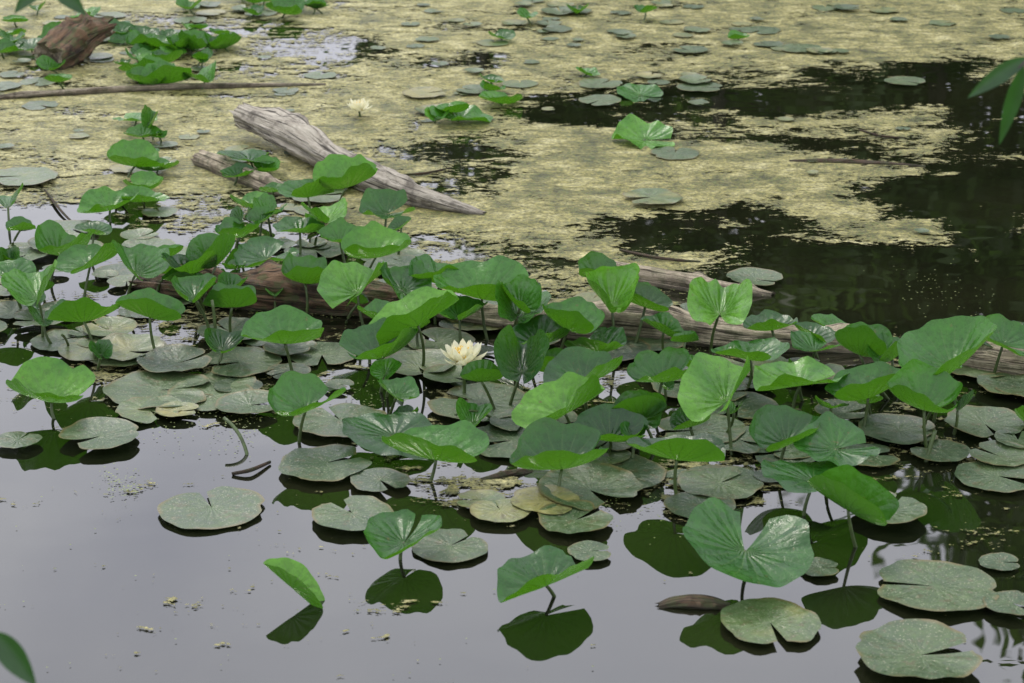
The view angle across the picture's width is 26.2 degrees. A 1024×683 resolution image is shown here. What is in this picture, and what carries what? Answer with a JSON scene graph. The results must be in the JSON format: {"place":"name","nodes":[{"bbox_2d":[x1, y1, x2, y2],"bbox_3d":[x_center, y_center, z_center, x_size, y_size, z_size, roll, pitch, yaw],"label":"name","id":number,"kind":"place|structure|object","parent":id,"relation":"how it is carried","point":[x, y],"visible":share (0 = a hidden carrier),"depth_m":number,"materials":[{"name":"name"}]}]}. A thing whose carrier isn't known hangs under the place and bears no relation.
{"place":"outdoors","nodes":[
{"label":"outdoors","id":0,"kind":"place"},
{"bbox_2d":[1,259,56,337],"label":"water lily leaf","id":1,"kind":"object","parent":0,"point":[26,289],"visible":0.99,"depth_m":6.70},
{"bbox_2d":[45,297,119,358],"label":"water lily leaf","id":2,"kind":"object","parent":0,"point":[83,309],"visible":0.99,"depth_m":6.46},
{"bbox_2d":[55,242,116,296],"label":"water lily leaf","id":3,"kind":"object","parent":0,"point":[76,258],"visible":0.9,"depth_m":7.07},
{"bbox_2d":[77,186,138,221],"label":"water lily leaf","id":4,"kind":"object","parent":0,"point":[102,199],"visible":0.98,"depth_m":7.93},
{"bbox_2d":[111,240,169,294],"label":"water lily leaf","id":5,"kind":"object","parent":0,"point":[144,260],"visible":0.96,"depth_m":6.99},
{"bbox_2d":[161,250,216,314],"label":"water lily leaf","id":6,"kind":"object","parent":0,"point":[194,266],"visible":0.92,"depth_m":6.90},
{"bbox_2d":[186,233,234,306],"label":"water lily leaf","id":7,"kind":"object","parent":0,"point":[221,245],"visible":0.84,"depth_m":7.00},
{"bbox_2d":[203,282,256,331],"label":"water lily leaf","id":8,"kind":"object","parent":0,"point":[224,295],"visible":0.93,"depth_m":6.69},
{"bbox_2d":[233,236,298,267],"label":"water lily leaf","id":9,"kind":"object","parent":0,"point":[255,251],"visible":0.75,"depth_m":7.19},
{"bbox_2d":[241,305,323,370],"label":"water lily leaf","id":10,"kind":"object","parent":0,"point":[285,325],"visible":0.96,"depth_m":6.44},
{"bbox_2d":[278,176,333,212],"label":"water lily leaf","id":11,"kind":"object","parent":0,"point":[306,188],"visible":0.92,"depth_m":7.89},
{"bbox_2d":[317,260,384,324],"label":"water lily leaf","id":12,"kind":"object","parent":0,"point":[339,282],"visible":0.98,"depth_m":6.76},
{"bbox_2d":[341,221,410,267],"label":"water lily leaf","id":13,"kind":"object","parent":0,"point":[373,239],"visible":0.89,"depth_m":7.16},
{"bbox_2d":[0,0,1023,682],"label":"pond water","id":14,"kind":"structure","parent":0,"point":[82,610],"depth_m":5.61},
{"bbox_2d":[30,329,86,350],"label":"lily pad","id":15,"kind":"object","parent":14,"relation":"on","point":[39,342],"visible":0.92,"depth_m":6.71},
{"bbox_2d":[102,370,210,408],"bbox_3d":[-1.020,0.134,6.314,0.306,0.012,0.317,0,20,0],"label":"lily pad","id":16,"kind":"object","parent":14,"relation":"on","point":[145,383],"visible":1,"depth_m":6.33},
{"bbox_2d":[167,381,252,410],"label":"lily pad","id":17,"kind":"object","parent":14,"relation":"on","point":[208,403],"visible":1,"depth_m":6.30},
{"bbox_2d":[157,486,264,528],"bbox_3d":[-0.760,0.418,5.545,0.266,0.008,0.259,0,20,0],"label":"lily pad","id":18,"kind":"object","parent":14,"relation":"on","point":[231,506],"visible":1,"depth_m":5.54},
{"bbox_2d":[200,346,281,376],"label":"lily pad","id":19,"kind":"object","parent":14,"relation":"on","point":[251,360],"visible":0.96,"depth_m":6.52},
{"bbox_2d":[215,389,272,413],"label":"lily pad","id":20,"kind":"object","parent":14,"relation":"on","point":[242,402],"visible":0.88,"depth_m":6.21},
{"bbox_2d":[128,259,406,317],"bbox_3d":[-0.753,-0.162,7.024,1.072,0.197,0.194,6,21,15],"label":"rotten log","id":21,"kind":"object","parent":14,"relation":"in","point":[269,275],"visible":0.38,"depth_m":6.96,"materials":[{"name":"brown wood"}]},
{"bbox_2d":[263,557,324,608],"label":"folded young leaf","id":22,"kind":"object","parent":14,"relation":"in","point":[298,578],"visible":1,"depth_m":5.07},
{"bbox_2d":[278,444,371,480],"bbox_3d":[-0.491,0.318,5.796,0.245,0.008,0.242,0,20,0],"label":"lily pad","id":23,"kind":"object","parent":14,"relation":"on","point":[311,464],"visible":1,"depth_m":5.79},
{"bbox_2d":[339,317,418,391],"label":"water lily leaf","id":24,"kind":"object","parent":14,"relation":"on","point":[361,342],"visible":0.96,"depth_m":6.32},
{"bbox_2d":[342,412,431,459],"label":"water lily leaf","id":25,"kind":"object","parent":14,"relation":"on","point":[367,431],"visible":0.57,"depth_m":5.94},
{"bbox_2d":[440,339,487,399],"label":"water lily flower","id":26,"kind":"object","parent":14,"relation":"on","point":[462,353],"visible":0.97,"depth_m":6.22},
{"bbox_2d":[427,382,525,420],"bbox_3d":[-0.088,0.168,6.204,0.301,0.007,0.288,0,20,0],"label":"lily pad","id":27,"kind":"object","parent":14,"relation":"on","point":[500,394],"visible":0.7,"depth_m":6.23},
{"bbox_2d":[477,423,523,457],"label":"lily pad","id":28,"kind":"object","parent":14,"relation":"on","point":[506,449],"visible":0.48,"depth_m":5.97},
{"bbox_2d":[0,0,1023,675],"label":"algae mat","id":29,"kind":"object","parent":14,"relation":"on","point":[586,170],"visible":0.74,"depth_m":9.24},
{"bbox_2d":[0,167,57,185],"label":"lily pad","id":30,"kind":"object","parent":29,"relation":"on","point":[29,175],"visible":1,"depth_m":8.43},
{"bbox_2d":[6,356,94,418],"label":"water lily leaf","id":31,"kind":"object","parent":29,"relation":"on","point":[51,380],"visible":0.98,"depth_m":6.18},
{"bbox_2d":[35,219,92,281],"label":"water lily leaf","id":32,"kind":"object","parent":29,"relation":"on","point":[52,237],"visible":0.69,"depth_m":7.19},
{"bbox_2d":[31,13,116,69],"bbox_3d":[-2.046,-1.393,10.262,0.245,0.290,0.471,12,23,29],"label":"broken stump log","id":33,"kind":"object","parent":29,"relation":"on","point":[72,42],"visible":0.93,"depth_m":10.19,"materials":[{"name":"brown wood"}]},
{"bbox_2d":[59,417,138,448],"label":"lily pad","id":34,"kind":"object","parent":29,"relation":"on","point":[110,432],"visible":1,"depth_m":5.99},
{"bbox_2d":[107,139,164,177],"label":"water lily leaf","id":35,"kind":"object","parent":29,"relation":"on","point":[134,153],"visible":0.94,"depth_m":8.45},
{"bbox_2d":[115,395,181,422],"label":"lily pad","id":36,"kind":"object","parent":29,"relation":"on","point":[129,409],"visible":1,"depth_m":6.17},
{"bbox_2d":[115,288,184,348],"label":"water lily leaf","id":37,"kind":"object","parent":29,"relation":"on","point":[150,303],"visible":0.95,"depth_m":6.53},
{"bbox_2d":[0,83,326,99],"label":"floating stick","id":38,"kind":"object","parent":29,"relation":"on","point":[107,89],"visible":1,"depth_m":9.76,"materials":[{"name":"brown wood"}]},
{"bbox_2d":[139,60,191,84],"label":"water lily leaf","id":39,"kind":"object","parent":29,"relation":"on","point":[168,72],"visible":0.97,"depth_m":9.77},
{"bbox_2d":[171,273,216,327],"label":"water lily leaf","id":40,"kind":"object","parent":29,"relation":"on","point":[193,289],"visible":0.97,"depth_m":6.71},
{"bbox_2d":[189,149,290,197],"bbox_3d":[-1.013,-0.619,8.407,0.110,0.126,0.687,-17,26,-39],"label":"half sunken log","id":41,"kind":"object","parent":29,"relation":"on","point":[214,163],"visible":0.56,"depth_m":8.43,"materials":[{"name":"grey wood"}]},
{"bbox_2d":[281,252,326,313],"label":"water lily leaf","id":42,"kind":"object","parent":29,"relation":"on","point":[307,269],"visible":0.88,"depth_m":6.89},
{"bbox_2d":[268,371,346,442],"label":"water lily leaf","id":43,"kind":"object","parent":29,"relation":"on","point":[292,393],"visible":1,"depth_m":5.94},
{"bbox_2d":[293,403,386,436],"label":"lily pad","id":44,"kind":"object","parent":29,"relation":"on","point":[321,421],"visible":0.66,"depth_m":6.10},
{"bbox_2d":[312,495,393,530],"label":"lily pad","id":45,"kind":"object","parent":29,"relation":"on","point":[363,509],"visible":0.88,"depth_m":5.50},
{"bbox_2d":[229,102,486,214],"bbox_3d":[-0.653,-0.699,8.461,0.212,0.192,1.554,-16,25,-37],"label":"driftwood log","id":46,"kind":"object","parent":29,"relation":"on","point":[298,135],"visible":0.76,"depth_m":8.52,"materials":[{"name":"grey wood"}]},
{"bbox_2d":[350,468,410,491],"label":"lily pad","id":47,"kind":"object","parent":29,"relation":"on","point":[368,479],"visible":1,"depth_m":5.70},
{"bbox_2d":[359,188,414,226],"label":"water lily leaf","id":48,"kind":"object","parent":29,"relation":"on","point":[382,203],"visible":0.91,"depth_m":7.72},
{"bbox_2d":[363,509,441,559],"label":"water lily leaf","id":49,"kind":"object","parent":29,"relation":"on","point":[386,534],"visible":0.98,"depth_m":5.28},
{"bbox_2d":[380,260,431,299],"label":"water lily leaf","id":50,"kind":"object","parent":29,"relation":"on","point":[401,281],"visible":0.76,"depth_m":6.83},
{"bbox_2d":[382,420,488,481],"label":"water lily leaf","id":51,"kind":"object","parent":29,"relation":"on","point":[463,441],"visible":0.98,"depth_m":5.71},
{"bbox_2d":[412,529,487,562],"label":"lily pad","id":52,"kind":"object","parent":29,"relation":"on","point":[438,545],"visible":0.97,"depth_m":5.33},
{"bbox_2d":[439,295,487,342],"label":"water lily leaf","id":53,"kind":"object","parent":29,"relation":"on","point":[461,308],"visible":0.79,"depth_m":6.63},
{"bbox_2d":[433,255,528,339],"bbox_3d":[-0.102,-0.105,6.719,0.288,0.266,0.244,7,21,19],"label":"water lily leaf","id":54,"kind":"object","parent":29,"relation":"on","point":[474,279],"visible":0.86,"depth_m":6.75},
{"bbox_2d":[470,498,530,521],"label":"lily pad","id":55,"kind":"object","parent":29,"relation":"on","point":[507,510],"visible":1,"depth_m":5.51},
{"bbox_2d":[0,0,1023,498],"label":"lily pad mass","id":56,"kind":"object","parent":29,"relation":"on","point":[710,480],"visible":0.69,"depth_m":6.65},
{"bbox_2d":[272,216,324,253],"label":"water lily leaf","id":57,"kind":"object","parent":56,"relation":"on","point":[300,225],"visible":0.96,"depth_m":7.52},
{"bbox_2d":[301,197,346,244],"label":"water lily leaf","id":58,"kind":"object","parent":56,"relation":"on","point":[329,214],"visible":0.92,"depth_m":7.55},
{"bbox_2d":[312,154,377,201],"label":"water lily leaf","id":59,"kind":"object","parent":56,"relation":"on","point":[340,171],"visible":0.94,"depth_m":7.96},
{"bbox_2d":[369,286,458,365],"bbox_3d":[-0.286,-0.016,6.434,0.283,0.293,0.182,-9,22,-22],"label":"water lily leaf","id":60,"kind":"object","parent":56,"relation":"on","point":[416,307],"visible":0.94,"depth_m":6.40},
{"bbox_2d":[509,417,608,485],"bbox_3d":[0.120,0.322,5.644,0.254,0.197,0.202,0,20,0],"label":"water lily leaf","id":61,"kind":"object","parent":56,"relation":"on","point":[546,443],"visible":0.95,"depth_m":5.68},
{"bbox_2d":[585,263,639,326],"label":"water lily leaf","id":62,"kind":"object","parent":56,"relation":"on","point":[614,287],"visible":0.94,"depth_m":6.61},
{"bbox_2d":[631,282,672,342],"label":"water lily leaf","id":63,"kind":"object","parent":56,"relation":"on","point":[645,296],"visible":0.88,"depth_m":6.68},
{"bbox_2d":[749,404,819,459],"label":"water lily leaf","id":64,"kind":"object","parent":56,"relation":"on","point":[772,428],"visible":0.92,"depth_m":5.74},
{"bbox_2d":[0,0,1023,457],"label":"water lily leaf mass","id":65,"kind":"object","parent":29,"relation":"on","point":[476,370],"visible":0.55,"depth_m":7.39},
{"bbox_2d":[501,274,541,326],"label":"water lily leaf","id":66,"kind":"object","parent":29,"relation":"on","point":[525,290],"visible":0.91,"depth_m":6.55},
{"bbox_2d":[495,280,550,324],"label":"water lily leaf","id":67,"kind":"object","parent":29,"relation":"on","point":[507,308],"visible":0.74,"depth_m":6.54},
{"bbox_2d":[513,314,568,344],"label":"water lily leaf","id":68,"kind":"object","parent":29,"relation":"on","point":[550,327],"visible":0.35,"depth_m":6.48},
{"bbox_2d":[510,484,579,513],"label":"lily pad","id":69,"kind":"object","parent":29,"relation":"on","point":[532,498],"visible":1,"depth_m":5.58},
{"bbox_2d":[497,545,593,602],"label":"water lily leaf","id":70,"kind":"object","parent":29,"relation":"on","point":[543,566],"visible":0.98,"depth_m":5.08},
{"bbox_2d":[542,296,604,348],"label":"water lily leaf","id":71,"kind":"object","parent":29,"relation":"on","point":[579,314],"visible":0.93,"depth_m":6.43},
{"bbox_2d":[538,499,612,533],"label":"lily pad","id":72,"kind":"object","parent":29,"relation":"on","point":[567,523],"visible":1,"depth_m":5.47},
{"bbox_2d":[543,346,622,409],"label":"water lily leaf","id":73,"kind":"object","parent":29,"relation":"on","point":[583,361],"visible":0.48,"depth_m":6.14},
{"bbox_2d":[564,326,626,351],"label":"water lily leaf","id":74,"kind":"object","parent":29,"relation":"on","point":[611,338],"visible":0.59,"depth_m":6.41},
{"bbox_2d":[617,83,662,101],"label":"water lily leaf","id":75,"kind":"object","parent":29,"relation":"on","point":[633,92],"visible":0.98,"depth_m":9.69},
{"bbox_2d":[612,113,674,149],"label":"water lily leaf","id":76,"kind":"object","parent":29,"relation":"on","point":[637,131],"visible":0.97,"depth_m":8.97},
{"bbox_2d":[623,188,682,203],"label":"lily pad","id":77,"kind":"object","parent":29,"relation":"on","point":[660,196],"visible":1,"depth_m":8.15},
{"bbox_2d":[625,432,725,494],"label":"water lily leaf","id":78,"kind":"object","parent":29,"relation":"on","point":[705,447],"visible":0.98,"depth_m":5.56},
{"bbox_2d":[656,594,729,609],"bbox_3d":[0.417,0.599,5.060,0.178,0.026,0.064,0,20,0],"label":"floating bark","id":79,"kind":"object","parent":29,"relation":"on","point":[696,601],"visible":1,"depth_m":5.04,"materials":[{"name":"brown wood"}]},
{"bbox_2d":[615,261,775,296],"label":"sunken branch","id":80,"kind":"object","parent":29,"relation":"on","point":[665,278],"visible":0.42,"depth_m":7.19,"materials":[{"name":"grey wood"}]},
{"bbox_2d":[430,300,1023,374],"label":"long fallen log","id":81,"kind":"object","parent":29,"relation":"on","point":[982,357],"visible":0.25,"depth_m":6.68,"materials":[{"name":"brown wood"}]},
{"bbox_2d":[683,497,813,586],"bbox_3d":[0.550,0.510,5.141,0.308,0.190,0.336,0,20,0],"label":"water lily leaf","id":82,"kind":"object","parent":29,"relation":"on","point":[778,552],"visible":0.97,"depth_m":5.14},
{"bbox_2d":[721,597,820,643],"bbox_3d":[0.582,0.628,4.957,0.224,0.006,0.228,0,20,0],"label":"lily pad","id":83,"kind":"object","parent":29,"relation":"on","point":[750,620],"visible":1,"depth_m":4.96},
{"bbox_2d":[761,459,837,515],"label":"water lily leaf","id":84,"kind":"object","parent":29,"relation":"on","point":[792,477],"visible":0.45,"depth_m":5.51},
{"bbox_2d":[793,411,879,465],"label":"water lily leaf","id":85,"kind":"object","parent":29,"relation":"on","point":[829,437],"visible":0.96,"depth_m":5.68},
{"bbox_2d":[807,464,898,546],"bbox_3d":[0.812,0.422,5.304,0.223,0.244,0.090,12,23,29],"label":"water lily leaf","id":86,"kind":"object","parent":29,"relation":"on","point":[850,488],"visible":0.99,"depth_m":5.29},
{"bbox_2d":[886,491,926,523],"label":"lily pad","id":87,"kind":"object","parent":29,"relation":"on","point":[910,509],"visible":0.35,"depth_m":5.49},
{"bbox_2d":[855,619,982,678],"bbox_3d":[0.883,0.674,4.799,0.268,0.020,0.276,0,20,0],"label":"lily pad","id":88,"kind":"object","parent":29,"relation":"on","point":[897,647],"visible":1,"depth_m":4.81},
{"bbox_2d":[877,559,998,610],"bbox_3d":[0.987,0.568,5.119,0.282,0.008,0.278,0,20,0],"label":"lily pad","id":89,"kind":"object","parent":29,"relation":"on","point":[953,587],"visible":1,"depth_m":5.12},
{"bbox_2d":[954,461,1023,492],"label":"lily pad","id":90,"kind":"object","parent":29,"relation":"on","point":[981,475],"visible":1,"depth_m":5.73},
{"bbox_2d":[969,440,1023,465],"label":"lily pad","id":91,"kind":"object","parent":29,"relation":"on","point":[1010,455],"visible":1,"depth_m":5.86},
{"bbox_2d":[494,324,549,404],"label":"water lily leaf","id":92,"kind":"object","parent":14,"relation":"on","point":[515,359],"visible":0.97,"depth_m":6.14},
{"bbox_2d":[511,371,604,427],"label":"water lily leaf","id":93,"kind":"object","parent":14,"relation":"on","point":[565,394],"visible":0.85,"depth_m":5.96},
{"bbox_2d":[567,540,610,560],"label":"lily pad","id":94,"kind":"object","parent":14,"relation":"on","point":[584,550],"visible":1,"depth_m":5.31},
{"bbox_2d":[538,463,643,510],"bbox_3d":[0.202,0.373,5.646,0.272,0.019,0.288,0,20,0],"label":"lily pad","id":95,"kind":"object","parent":14,"relation":"on","point":[581,481],"visible":0.98,"depth_m":5.68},
{"bbox_2d":[573,403,647,451],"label":"water lily leaf","id":96,"kind":"object","parent":14,"relation":"on","point":[605,420],"visible":0.67,"depth_m":5.87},
{"bbox_2d":[602,453,666,487],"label":"lily pad","id":97,"kind":"object","parent":14,"relation":"on","point":[646,472],"visible":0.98,"depth_m":5.78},
{"bbox_2d":[611,390,666,437],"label":"water lily leaf","id":98,"kind":"object","parent":14,"relation":"on","point":[645,404],"visible":0.93,"depth_m":5.88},
{"bbox_2d":[627,347,689,393],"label":"water lily leaf","id":99,"kind":"object","parent":14,"relation":"on","point":[666,364],"visible":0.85,"depth_m":6.16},
{"bbox_2d":[663,492,735,517],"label":"lily pad","id":100,"kind":"object","parent":14,"relation":"on","point":[683,504],"visible":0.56,"depth_m":5.57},
{"bbox_2d":[658,413,745,442],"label":"lily pad","id":101,"kind":"object","parent":14,"relation":"on","point":[716,424],"visible":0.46,"depth_m":6.03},
{"bbox_2d":[687,277,751,354],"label":"water lily leaf","id":102,"kind":"object","parent":14,"relation":"in","point":[710,302],"visible":0.98,"depth_m":6.46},
{"bbox_2d":[711,337,789,390],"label":"water lily leaf","id":103,"kind":"object","parent":14,"relation":"in","point":[772,348],"visible":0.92,"depth_m":6.30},
{"bbox_2d":[726,267,782,284],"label":"lily pad","id":104,"kind":"object","parent":14,"relation":"on","point":[752,274],"visible":0.93,"depth_m":7.29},
{"bbox_2d":[743,309,797,336],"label":"water lily leaf","id":105,"kind":"object","parent":14,"relation":"in","point":[767,320],"visible":0.9,"depth_m":6.58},
{"bbox_2d":[790,330,840,357],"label":"water lily leaf","id":106,"kind":"object","parent":14,"relation":"in","point":[804,341],"visible":0.95,"depth_m":6.42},
{"bbox_2d":[835,322,892,364],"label":"water lily leaf","id":107,"kind":"object","parent":14,"relation":"in","point":[858,338],"visible":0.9,"depth_m":6.29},
{"bbox_2d":[871,422,935,441],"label":"lily pad","id":108,"kind":"object","parent":14,"relation":"on","point":[905,432],"visible":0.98,"depth_m":6.00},
{"bbox_2d":[910,438,970,461],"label":"lily pad","id":109,"kind":"object","parent":14,"relation":"on","point":[948,450],"visible":0.98,"depth_m":5.87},
{"bbox_2d":[897,315,996,423],"bbox_3d":[1.184,0.112,6.035,0.275,0.324,0.282,0,20,0],"label":"water lily leaf","id":110,"kind":"object","parent":14,"relation":"in","point":[950,345],"visible":0.78,"depth_m":6.07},
{"bbox_2d":[944,405,1023,436],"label":"lily pad","id":111,"kind":"object","parent":14,"relation":"on","point":[973,420],"visible":0.95,"depth_m":6.08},
{"bbox_2d":[983,590,1023,614],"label":"lily pad","id":112,"kind":"object","parent":14,"relation":"on","point":[1004,601],"visible":1,"depth_m":5.03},
{"bbox_2d":[986,314,1023,372],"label":"water lily leaf","id":113,"kind":"object","parent":14,"relation":"in","point":[1006,333],"visible":0.82,"depth_m":6.40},
{"bbox_2d":[677,352,749,454],"bbox_3d":[0.543,0.179,5.880,0.212,0.304,0.303,0,20,0],"label":"water lily leaf","id":114,"kind":"object","parent":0,"point":[709,384],"visible":0.98,"depth_m":5.89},
{"bbox_2d":[753,356,848,408],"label":"water lily leaf","id":115,"kind":"object","parent":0,"point":[805,370],"visible":0.91,"depth_m":6.13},
{"bbox_2d":[825,361,899,425],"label":"water lily leaf","id":116,"kind":"object","parent":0,"point":[863,382],"visible":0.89,"depth_m":6.03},
{"bbox_2d":[887,359,962,447],"bbox_3d":[1.102,0.201,5.871,0.198,0.269,0.172,0,20,0],"label":"water lily leaf","id":117,"kind":"object","parent":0,"point":[917,383],"visible":0.97,"depth_m":5.90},
{"bbox_2d":[968,57,1023,144],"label":"overhanging branch","id":118,"kind":"object","parent":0,"point":[1003,72],"visible":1,"depth_m":3.60,"materials":[{"name":"green plant"}]},
{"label":"ground","id":119,"kind":"structure","parent":0,"visible":0},
{"bbox_2d":[0,632,35,682],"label":"shore plant","id":120,"kind":"object","parent":119,"relation":"on","point":[14,659],"visible":1,"depth_m":3.00,"materials":[{"name":"green plant"}]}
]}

